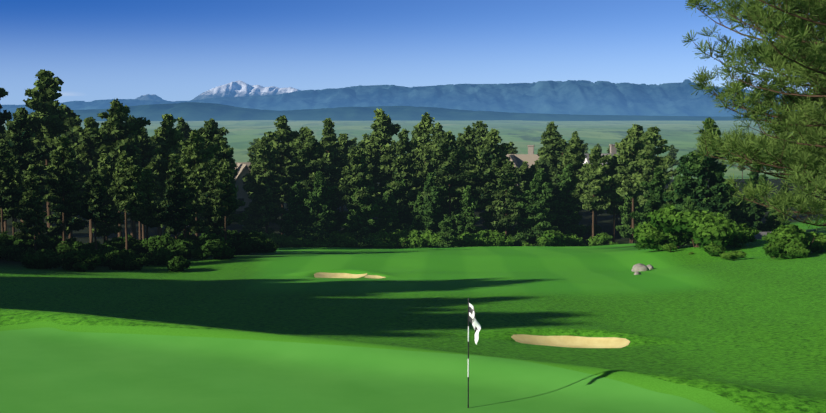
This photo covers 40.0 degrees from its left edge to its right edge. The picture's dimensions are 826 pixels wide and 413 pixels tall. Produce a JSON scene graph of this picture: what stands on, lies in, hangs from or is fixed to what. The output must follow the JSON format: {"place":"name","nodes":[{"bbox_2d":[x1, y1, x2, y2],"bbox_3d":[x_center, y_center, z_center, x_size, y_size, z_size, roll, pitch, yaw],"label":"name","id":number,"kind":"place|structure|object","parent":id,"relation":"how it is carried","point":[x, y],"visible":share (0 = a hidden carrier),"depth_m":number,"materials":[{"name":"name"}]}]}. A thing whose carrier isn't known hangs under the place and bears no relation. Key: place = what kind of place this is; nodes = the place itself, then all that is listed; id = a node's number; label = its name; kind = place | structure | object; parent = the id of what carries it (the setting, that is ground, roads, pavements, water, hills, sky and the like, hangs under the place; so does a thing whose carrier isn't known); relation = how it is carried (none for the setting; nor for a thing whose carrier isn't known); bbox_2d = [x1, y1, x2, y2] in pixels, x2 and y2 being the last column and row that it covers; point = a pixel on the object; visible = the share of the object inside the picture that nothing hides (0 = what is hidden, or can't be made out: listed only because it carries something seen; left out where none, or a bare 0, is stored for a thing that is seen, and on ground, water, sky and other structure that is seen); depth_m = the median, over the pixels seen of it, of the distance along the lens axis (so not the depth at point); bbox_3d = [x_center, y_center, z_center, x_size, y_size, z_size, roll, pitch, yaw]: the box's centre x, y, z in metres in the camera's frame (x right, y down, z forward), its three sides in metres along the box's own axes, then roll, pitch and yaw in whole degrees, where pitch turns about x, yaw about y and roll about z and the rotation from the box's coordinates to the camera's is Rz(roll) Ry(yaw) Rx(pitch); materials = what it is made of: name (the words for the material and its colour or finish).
{"place":"outdoors","nodes":[
{"label":"outdoors","id":0,"kind":"place"},
{"bbox_2d":[136,80,300,100],"bbox_3d":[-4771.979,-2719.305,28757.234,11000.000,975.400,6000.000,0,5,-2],"label":"snow peak","id":1,"kind":"structure","parent":0,"point":[238,88],"depth_m":28262.33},
{"bbox_2d":[314,272,366,277],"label":"bunker sand","id":2,"kind":"structure","parent":0,"point":[330,275],"depth_m":80.85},
{"bbox_2d":[2,102,772,120],"bbox_3d":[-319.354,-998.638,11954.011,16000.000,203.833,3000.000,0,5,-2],"label":"foothills","id":3,"kind":"structure","parent":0,"point":[191,111],"depth_m":11325.86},
{"bbox_2d":[0,79,796,116],"bbox_3d":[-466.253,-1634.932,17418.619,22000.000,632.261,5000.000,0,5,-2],"label":"mountain range","id":4,"kind":"structure","parent":0,"point":[578,97],"depth_m":16528.93,"materials":[{"name":"stone"}]},
{"bbox_2d":[0,0,816,104],"label":"sky","id":5,"kind":"structure","parent":0,"point":[171,50],"materials":[{"name":"blue"}]},
{"bbox_2d":[0,120,825,412],"bbox_3d":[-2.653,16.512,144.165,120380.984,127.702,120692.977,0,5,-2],"label":"ground","id":6,"kind":"structure","parent":0,"point":[747,332],"depth_m":57.69,"materials":[{"name":"green plant"}]},
{"bbox_2d":[0,88,11,148],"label":"pine tree","id":7,"kind":"object","parent":6,"relation":"on","point":[5,115],"visible":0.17,"depth_m":126.89,"materials":[{"name":"green plant"}]},
{"bbox_2d":[0,156,28,235],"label":"pine tree","id":8,"kind":"object","parent":6,"relation":"on","point":[11,211],"visible":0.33,"depth_m":98.73,"materials":[{"name":"green plant"}]},
{"bbox_2d":[0,143,34,234],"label":"pine tree","id":9,"kind":"object","parent":6,"relation":"on","point":[9,196],"visible":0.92,"depth_m":94.73,"materials":[{"name":"green plant"}]},
{"bbox_2d":[0,106,48,221],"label":"pine tree","id":10,"kind":"object","parent":6,"relation":"on","point":[17,140],"visible":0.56,"depth_m":110.13,"materials":[{"name":"green plant"}]},
{"bbox_2d":[12,164,48,252],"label":"pine tree","id":11,"kind":"object","parent":6,"relation":"on","point":[34,214],"visible":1,"depth_m":88.91,"materials":[{"name":"green plant"}]},
{"bbox_2d":[10,233,59,251],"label":"understory shrub","id":12,"kind":"object","parent":6,"relation":"on","point":[48,244],"visible":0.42,"depth_m":92.94,"materials":[{"name":"green plant"}]},
{"bbox_2d":[22,69,69,227],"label":"pine tree","id":13,"kind":"object","parent":6,"relation":"on","point":[47,124],"visible":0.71,"depth_m":132.07,"materials":[{"name":"green plant"}]},
{"bbox_2d":[44,147,87,242],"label":"pine tree","id":14,"kind":"object","parent":6,"relation":"on","point":[72,222],"visible":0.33,"depth_m":104.95,"materials":[{"name":"green plant"}]},
{"bbox_2d":[43,135,89,243],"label":"pine tree","id":15,"kind":"object","parent":6,"relation":"on","point":[65,195],"visible":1,"depth_m":98.68,"materials":[{"name":"green plant"}]},
{"bbox_2d":[55,241,91,257],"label":"understory shrub","id":16,"kind":"object","parent":6,"relation":"on","point":[62,248],"visible":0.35,"depth_m":97.25,"materials":[{"name":"green plant"}]},
{"bbox_2d":[58,103,89,237],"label":"pine tree","id":17,"kind":"object","parent":6,"relation":"on","point":[71,118],"visible":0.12,"depth_m":157.56,"materials":[{"name":"green plant"}]},
{"bbox_2d":[59,249,101,271],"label":"understory shrub","id":18,"kind":"object","parent":6,"relation":"on","point":[78,261],"visible":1,"depth_m":80.05,"materials":[{"name":"green plant"}]},
{"bbox_2d":[71,117,111,242],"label":"pine tree","id":19,"kind":"object","parent":6,"relation":"on","point":[84,151],"visible":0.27,"depth_m":138.21,"materials":[{"name":"green plant"}]},
{"bbox_2d":[79,168,120,249],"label":"pine tree","id":20,"kind":"object","parent":6,"relation":"on","point":[93,184],"visible":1,"depth_m":91.03,"materials":[{"name":"green plant"}]},
{"bbox_2d":[92,153,124,240],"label":"pine tree","id":21,"kind":"object","parent":6,"relation":"on","point":[105,171],"visible":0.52,"depth_m":108.95,"materials":[{"name":"green plant"}]},
{"bbox_2d":[84,98,150,236],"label":"pine tree","id":22,"kind":"object","parent":6,"relation":"on","point":[125,132],"visible":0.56,"depth_m":126.08,"materials":[{"name":"green plant"}]},
{"bbox_2d":[103,234,148,254],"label":"understory shrub","id":23,"kind":"object","parent":6,"relation":"on","point":[135,246],"visible":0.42,"depth_m":102.62,"materials":[{"name":"green plant"}]},
{"bbox_2d":[107,150,149,249],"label":"pine tree","id":24,"kind":"object","parent":6,"relation":"on","point":[127,197],"visible":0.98,"depth_m":96.89,"materials":[{"name":"green plant"}]},
{"bbox_2d":[106,253,151,270],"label":"understory shrub","id":25,"kind":"object","parent":6,"relation":"on","point":[130,262],"visible":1,"depth_m":84.49,"materials":[{"name":"green plant"}]},
{"bbox_2d":[123,129,158,239],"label":"pine tree","id":26,"kind":"object","parent":6,"relation":"on","point":[144,144],"visible":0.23,"depth_m":143.65,"materials":[{"name":"green plant"}]},
{"bbox_2d":[127,165,161,238],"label":"pine tree","id":27,"kind":"object","parent":6,"relation":"on","point":[144,215],"visible":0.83,"depth_m":103.22,"materials":[{"name":"green plant"}]},
{"bbox_2d":[145,248,173,265],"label":"understory shrub","id":28,"kind":"object","parent":6,"relation":"on","point":[159,256],"visible":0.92,"depth_m":90.74,"materials":[{"name":"green plant"}]},
{"bbox_2d":[142,233,189,256],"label":"understory shrub","id":29,"kind":"object","parent":6,"relation":"on","point":[155,243],"visible":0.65,"depth_m":97.53,"materials":[{"name":"green plant"}]},
{"bbox_2d":[154,154,194,237],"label":"pine tree","id":30,"kind":"object","parent":6,"relation":"on","point":[176,222],"visible":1,"depth_m":101.11,"materials":[{"name":"green plant"}]},
{"bbox_2d":[149,114,200,235],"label":"pine tree","id":31,"kind":"object","parent":6,"relation":"on","point":[169,143],"visible":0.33,"depth_m":130.67,"materials":[{"name":"green plant"}]},
{"bbox_2d":[166,256,191,271],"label":"understory shrub","id":32,"kind":"object","parent":6,"relation":"on","point":[178,263],"visible":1,"depth_m":85.31,"materials":[{"name":"green plant"}]},
{"bbox_2d":[167,156,209,238],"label":"pine tree","id":33,"kind":"object","parent":6,"relation":"on","point":[192,184],"visible":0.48,"depth_m":107.29,"materials":[{"name":"green plant"}]},
{"bbox_2d":[169,129,221,235],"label":"pine tree","id":34,"kind":"object","parent":6,"relation":"on","point":[202,157],"visible":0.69,"depth_m":116.80,"materials":[{"name":"green plant"}]},
{"bbox_2d":[185,122,233,175],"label":"pine tree","id":35,"kind":"object","parent":6,"relation":"on","point":[209,133],"visible":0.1,"depth_m":136.42,"materials":[{"name":"green plant"}]},
{"bbox_2d":[191,233,235,259],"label":"understory shrub","id":36,"kind":"object","parent":6,"relation":"on","point":[215,245],"visible":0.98,"depth_m":95.68,"materials":[{"name":"green plant"}]},
{"bbox_2d":[195,158,237,235],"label":"pine tree","id":37,"kind":"object","parent":6,"relation":"on","point":[212,222],"visible":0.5,"depth_m":113.09,"materials":[{"name":"green plant"}]},
{"bbox_2d":[202,162,238,243],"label":"pine tree","id":38,"kind":"object","parent":6,"relation":"on","point":[224,203],"visible":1,"depth_m":105.22,"materials":[{"name":"green plant"}]},
{"bbox_2d":[203,137,247,229],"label":"pine tree","id":39,"kind":"object","parent":6,"relation":"on","point":[232,165],"visible":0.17,"depth_m":149.53,"materials":[{"name":"green plant"}]},
{"bbox_2d":[241,230,274,252],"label":"understory shrub","id":40,"kind":"object","parent":6,"relation":"on","point":[258,241],"visible":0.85,"depth_m":111.61,"materials":[{"name":"green plant"}]},
{"bbox_2d":[234,162,286,210],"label":"house","id":41,"kind":"structure","parent":6,"relation":"on","point":[243,168],"depth_m":219.97,"materials":[{"name":"beige paint"}]},
{"bbox_2d":[242,136,290,232],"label":"pine tree","id":42,"kind":"object","parent":6,"relation":"on","point":[265,199],"visible":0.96,"depth_m":177.11,"materials":[{"name":"green plant"}]},
{"bbox_2d":[264,115,301,233],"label":"pine tree","id":43,"kind":"object","parent":6,"relation":"on","point":[282,136],"visible":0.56,"depth_m":185.85,"materials":[{"name":"green plant"}]},
{"bbox_2d":[271,234,302,247],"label":"oak shrub","id":44,"kind":"object","parent":6,"relation":"on","point":[289,241],"visible":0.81,"depth_m":174.19,"materials":[{"name":"green plant"}]},
{"bbox_2d":[275,181,308,238],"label":"fir tree","id":45,"kind":"object","parent":6,"relation":"on","point":[295,205],"visible":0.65,"depth_m":176.13,"materials":[{"name":"green plant"}]},
{"bbox_2d":[281,126,340,196],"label":"pine tree","id":46,"kind":"object","parent":6,"relation":"on","point":[309,152],"visible":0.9,"depth_m":180.14,"materials":[{"name":"green plant"}]},
{"bbox_2d":[291,171,345,245],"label":"fir tree","id":47,"kind":"object","parent":6,"relation":"on","point":[321,224],"visible":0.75,"depth_m":176.22,"materials":[{"name":"green plant"}]},
{"bbox_2d":[319,118,349,205],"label":"pine tree","id":48,"kind":"object","parent":6,"relation":"on","point":[328,143],"visible":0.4,"depth_m":193.59,"materials":[{"name":"green plant"}]},
{"bbox_2d":[327,186,345,230],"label":"fir tree","id":49,"kind":"object","parent":6,"relation":"on","point":[339,216],"visible":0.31,"depth_m":183.29,"materials":[{"name":"green plant"}]},
{"bbox_2d":[321,231,356,247],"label":"oak shrub","id":50,"kind":"object","parent":6,"relation":"on","point":[348,239],"visible":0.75,"depth_m":175.50,"materials":[{"name":"green plant"}]},
{"bbox_2d":[334,133,354,211],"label":"pine tree","id":51,"kind":"object","parent":6,"relation":"on","point":[344,141],"visible":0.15,"depth_m":211.07,"materials":[{"name":"green plant"}]},
{"bbox_2d":[340,186,380,247],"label":"fir tree","id":52,"kind":"object","parent":6,"relation":"on","point":[367,221],"visible":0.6,"depth_m":176.97,"materials":[{"name":"green plant"}]},
{"bbox_2d":[343,202,378,238],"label":"fir tree","id":53,"kind":"object","parent":6,"relation":"on","point":[357,217],"visible":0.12,"depth_m":177.56,"materials":[{"name":"green plant"}]},
{"bbox_2d":[337,146,386,246],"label":"pine tree","id":54,"kind":"object","parent":6,"relation":"on","point":[356,174],"visible":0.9,"depth_m":176.81,"materials":[{"name":"green plant"}]},
{"bbox_2d":[347,145,381,196],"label":"pine tree","id":55,"kind":"object","parent":6,"relation":"on","point":[369,157],"visible":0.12,"depth_m":194.59,"materials":[{"name":"green plant"}]},
{"bbox_2d":[0,321,749,412],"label":"green collar","id":56,"kind":"object","parent":6,"relation":"on","point":[714,402],"visible":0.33,"depth_m":26.48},
{"bbox_2d":[0,327,716,412],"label":"putting green","id":57,"kind":"object","parent":56,"relation":"on","point":[48,370],"visible":1,"depth_m":24.15,"materials":[{"name":"plant"}]},
{"bbox_2d":[468,298,480,407],"bbox_3d":[1.155,2.892,21.988,0.321,2.230,0.146,3,6,35],"label":"flagstick","id":58,"kind":"object","parent":57,"relation":"in","point":[473,320],"visible":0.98,"depth_m":21.96,"materials":[{"name":"fabric"}]},
{"bbox_2d":[365,229,396,247],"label":"oak shrub","id":59,"kind":"object","parent":6,"relation":"on","point":[383,238],"visible":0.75,"depth_m":174.80,"materials":[{"name":"green plant"}]},
{"bbox_2d":[359,108,410,186],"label":"pine tree","id":60,"kind":"object","parent":6,"relation":"on","point":[384,128],"visible":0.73,"depth_m":196.25,"materials":[{"name":"green plant"}]},
{"bbox_2d":[376,193,402,232],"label":"fir tree","id":61,"kind":"object","parent":6,"relation":"on","point":[390,212],"visible":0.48,"depth_m":180.68,"materials":[{"name":"green plant"}]},
{"bbox_2d":[369,169,413,233],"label":"fir tree","id":62,"kind":"object","parent":6,"relation":"on","point":[405,216],"visible":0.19,"depth_m":185.12,"materials":[{"name":"green plant"}]},
{"bbox_2d":[384,128,428,222],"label":"pine tree","id":63,"kind":"object","parent":6,"relation":"on","point":[403,162],"visible":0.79,"depth_m":184.93,"materials":[{"name":"green plant"}]},
{"bbox_2d":[394,230,422,247],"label":"oak shrub","id":64,"kind":"object","parent":6,"relation":"on","point":[399,236],"visible":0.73,"depth_m":175.54,"materials":[{"name":"green plant"}]},
{"bbox_2d":[402,191,432,230],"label":"fir tree","id":65,"kind":"object","parent":6,"relation":"on","point":[416,214],"visible":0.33,"depth_m":178.29,"materials":[{"name":"green plant"}]},
{"bbox_2d":[407,112,442,187],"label":"pine tree","id":66,"kind":"object","parent":6,"relation":"on","point":[424,129],"visible":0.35,"depth_m":190.97,"materials":[{"name":"green plant"}]},
{"bbox_2d":[419,228,441,246],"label":"oak shrub","id":67,"kind":"object","parent":6,"relation":"on","point":[431,238],"visible":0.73,"depth_m":174.55,"materials":[{"name":"green plant"}]},
{"bbox_2d":[413,172,453,234],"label":"fir tree","id":68,"kind":"object","parent":6,"relation":"on","point":[432,217],"visible":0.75,"depth_m":176.93,"materials":[{"name":"green plant"}]},
{"bbox_2d":[436,214,460,246],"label":"fir tree","id":69,"kind":"object","parent":6,"relation":"on","point":[447,232],"visible":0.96,"depth_m":172.35,"materials":[{"name":"plant"}]},
{"bbox_2d":[421,131,482,222],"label":"pine tree","id":70,"kind":"object","parent":6,"relation":"on","point":[450,159],"visible":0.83,"depth_m":178.93,"materials":[{"name":"green plant"}]},
{"bbox_2d":[440,125,484,212],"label":"pine tree","id":71,"kind":"object","parent":6,"relation":"on","point":[467,140],"visible":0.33,"depth_m":185.21,"materials":[{"name":"green plant"}]},
{"bbox_2d":[453,185,479,238],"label":"fir tree","id":72,"kind":"object","parent":6,"relation":"on","point":[465,221],"visible":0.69,"depth_m":177.78,"materials":[{"name":"green plant"}]},
{"bbox_2d":[458,232,484,246],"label":"oak shrub","id":73,"kind":"object","parent":6,"relation":"on","point":[472,240],"visible":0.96,"depth_m":175.05,"materials":[{"name":"green plant"}]},
{"bbox_2d":[472,121,488,150],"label":"pine tree","id":74,"kind":"object","parent":6,"relation":"on","point":[480,128],"visible":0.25,"depth_m":223.89,"materials":[{"name":"green plant"}]},
{"bbox_2d":[461,128,511,191],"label":"pine tree","id":75,"kind":"object","parent":6,"relation":"on","point":[492,134],"visible":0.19,"depth_m":181.71,"materials":[{"name":"green plant"}]},
{"bbox_2d":[470,226,507,244],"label":"oak shrub","id":76,"kind":"object","parent":6,"relation":"on","point":[498,235],"visible":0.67,"depth_m":177.15,"materials":[{"name":"green plant"}]},
{"bbox_2d":[469,140,519,230],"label":"pine tree","id":77,"kind":"object","parent":6,"relation":"on","point":[487,155],"visible":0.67,"depth_m":179.21,"materials":[{"name":"green plant"}]},
{"bbox_2d":[479,194,516,234],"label":"fir tree","id":78,"kind":"object","parent":6,"relation":"on","point":[487,215],"visible":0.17,"depth_m":180.68,"materials":[{"name":"green plant"}]},
{"bbox_2d":[477,159,520,235],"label":"pine tree","id":79,"kind":"object","parent":6,"relation":"on","point":[508,215],"visible":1,"depth_m":178.06,"materials":[{"name":"green plant"}]},
{"bbox_2d":[506,145,538,185],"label":"house","id":80,"kind":"structure","parent":6,"relation":"on","point":[530,157],"depth_m":260.96,"materials":[{"name":"beige paint"}]},
{"bbox_2d":[508,178,560,245],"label":"fir tree","id":81,"kind":"object","parent":6,"relation":"on","point":[531,206],"visible":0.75,"depth_m":178.26,"materials":[{"name":"green plant"}]},
{"bbox_2d":[520,168,557,240],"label":"fir tree","id":82,"kind":"object","parent":6,"relation":"on","point":[546,191],"visible":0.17,"depth_m":178.98,"materials":[{"name":"green plant"}]},
{"bbox_2d":[527,121,565,194],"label":"pine tree","id":83,"kind":"object","parent":6,"relation":"on","point":[549,154],"visible":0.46,"depth_m":193.64,"materials":[{"name":"green plant"}]},
{"bbox_2d":[535,230,571,246],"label":"oak shrub","id":84,"kind":"object","parent":6,"relation":"on","point":[552,238],"visible":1,"depth_m":174.24,"materials":[{"name":"green plant"}]},
{"bbox_2d":[549,163,587,236],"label":"fir tree","id":85,"kind":"object","parent":6,"relation":"on","point":[567,213],"visible":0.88,"depth_m":182.81,"materials":[{"name":"green plant"}]},
{"bbox_2d":[561,135,588,202],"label":"pine tree","id":86,"kind":"object","parent":6,"relation":"on","point":[574,156],"visible":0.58,"depth_m":183.56,"materials":[{"name":"green plant"}]},
{"bbox_2d":[576,147,616,236],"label":"pine tree","id":87,"kind":"object","parent":6,"relation":"on","point":[596,178],"visible":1,"depth_m":178.25,"materials":[{"name":"green plant"}]},
{"bbox_2d":[585,233,612,245],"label":"oak shrub","id":88,"kind":"object","parent":6,"relation":"on","point":[601,239],"visible":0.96,"depth_m":176.66,"materials":[{"name":"green plant"}]},
{"bbox_2d":[592,153,624,242],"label":"pine tree","id":89,"kind":"object","parent":6,"relation":"on","point":[617,201],"visible":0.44,"depth_m":180.49,"materials":[{"name":"green plant"}]},
{"bbox_2d":[615,194,646,242],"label":"fir tree","id":90,"kind":"object","parent":6,"relation":"on","point":[625,230],"visible":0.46,"depth_m":178.20,"materials":[{"name":"green plant"}]},
{"bbox_2d":[611,128,666,242],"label":"pine tree","id":91,"kind":"object","parent":6,"relation":"on","point":[631,170],"visible":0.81,"depth_m":175.55,"materials":[{"name":"green plant"}]},
{"bbox_2d":[630,167,672,224],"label":"fir tree","id":92,"kind":"object","parent":6,"relation":"on","point":[656,186],"visible":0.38,"depth_m":128.31,"materials":[{"name":"green plant"}]},
{"bbox_2d":[633,126,679,207],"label":"pine tree","id":93,"kind":"object","parent":6,"relation":"on","point":[650,137],"visible":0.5,"depth_m":170.25,"materials":[{"name":"green plant"}]},
{"bbox_2d":[633,221,685,250],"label":"oak shrub","id":94,"kind":"object","parent":6,"relation":"on","point":[647,236],"visible":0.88,"depth_m":99.49,"materials":[{"name":"green plant"}]},
{"bbox_2d":[647,204,736,248],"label":"oak shrub","id":95,"kind":"object","parent":6,"relation":"on","point":[667,219],"visible":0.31,"depth_m":98.43,"materials":[{"name":"green plant"}]},
{"bbox_2d":[662,117,753,227],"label":"fir tree","id":96,"kind":"object","parent":6,"relation":"on","point":[713,196],"visible":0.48,"depth_m":118.08,"materials":[{"name":"green plant"}]},
{"bbox_2d":[688,213,758,247],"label":"oak shrub","id":97,"kind":"object","parent":6,"relation":"on","point":[720,231],"visible":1,"depth_m":94.36,"materials":[{"name":"green plant"}]},
{"bbox_2d":[682,0,825,180],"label":"pine tree","id":98,"kind":"object","parent":6,"relation":"on","point":[701,78],"visible":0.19,"depth_m":44.31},
{"bbox_2d":[739,165,769,231],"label":"fir tree","id":99,"kind":"object","parent":6,"relation":"on","point":[756,211],"visible":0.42,"depth_m":132.70,"materials":[{"name":"green plant"}]},
{"bbox_2d":[693,0,825,184],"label":"pine tree","id":100,"kind":"object","parent":6,"relation":"on","point":[756,46],"visible":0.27,"depth_m":40.61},
{"bbox_2d":[703,0,825,230],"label":"pine tree","id":101,"kind":"object","parent":6,"relation":"on","point":[785,123],"visible":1,"depth_m":36.13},
{"bbox_2d":[762,193,790,231],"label":"fir tree","id":102,"kind":"object","parent":6,"relation":"on","point":[769,218],"visible":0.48,"depth_m":121.14,"materials":[{"name":"green plant"}]},
{"bbox_2d":[730,1,824,192],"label":"pine tree","id":103,"kind":"object","parent":6,"relation":"on","point":[782,182],"visible":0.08,"depth_m":50.96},
{"bbox_2d":[762,239,809,258],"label":"oak shrub","id":104,"kind":"object","parent":6,"relation":"on","point":[794,250],"visible":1,"depth_m":78.74,"materials":[{"name":"green plant"}]},
{"bbox_2d":[762,224,814,249],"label":"oak shrub","id":105,"kind":"object","parent":6,"relation":"on","point":[789,233],"visible":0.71,"depth_m":80.76,"materials":[{"name":"green plant"}]},
{"bbox_2d":[772,225,825,252],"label":"oak shrub","id":106,"kind":"object","parent":6,"relation":"on","point":[819,243],"visible":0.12,"depth_m":82.99,"materials":[{"name":"green plant"}]},
{"bbox_2d":[511,334,629,347],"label":"bunker sand","id":107,"kind":"structure","parent":0,"point":[584,342],"depth_m":42.81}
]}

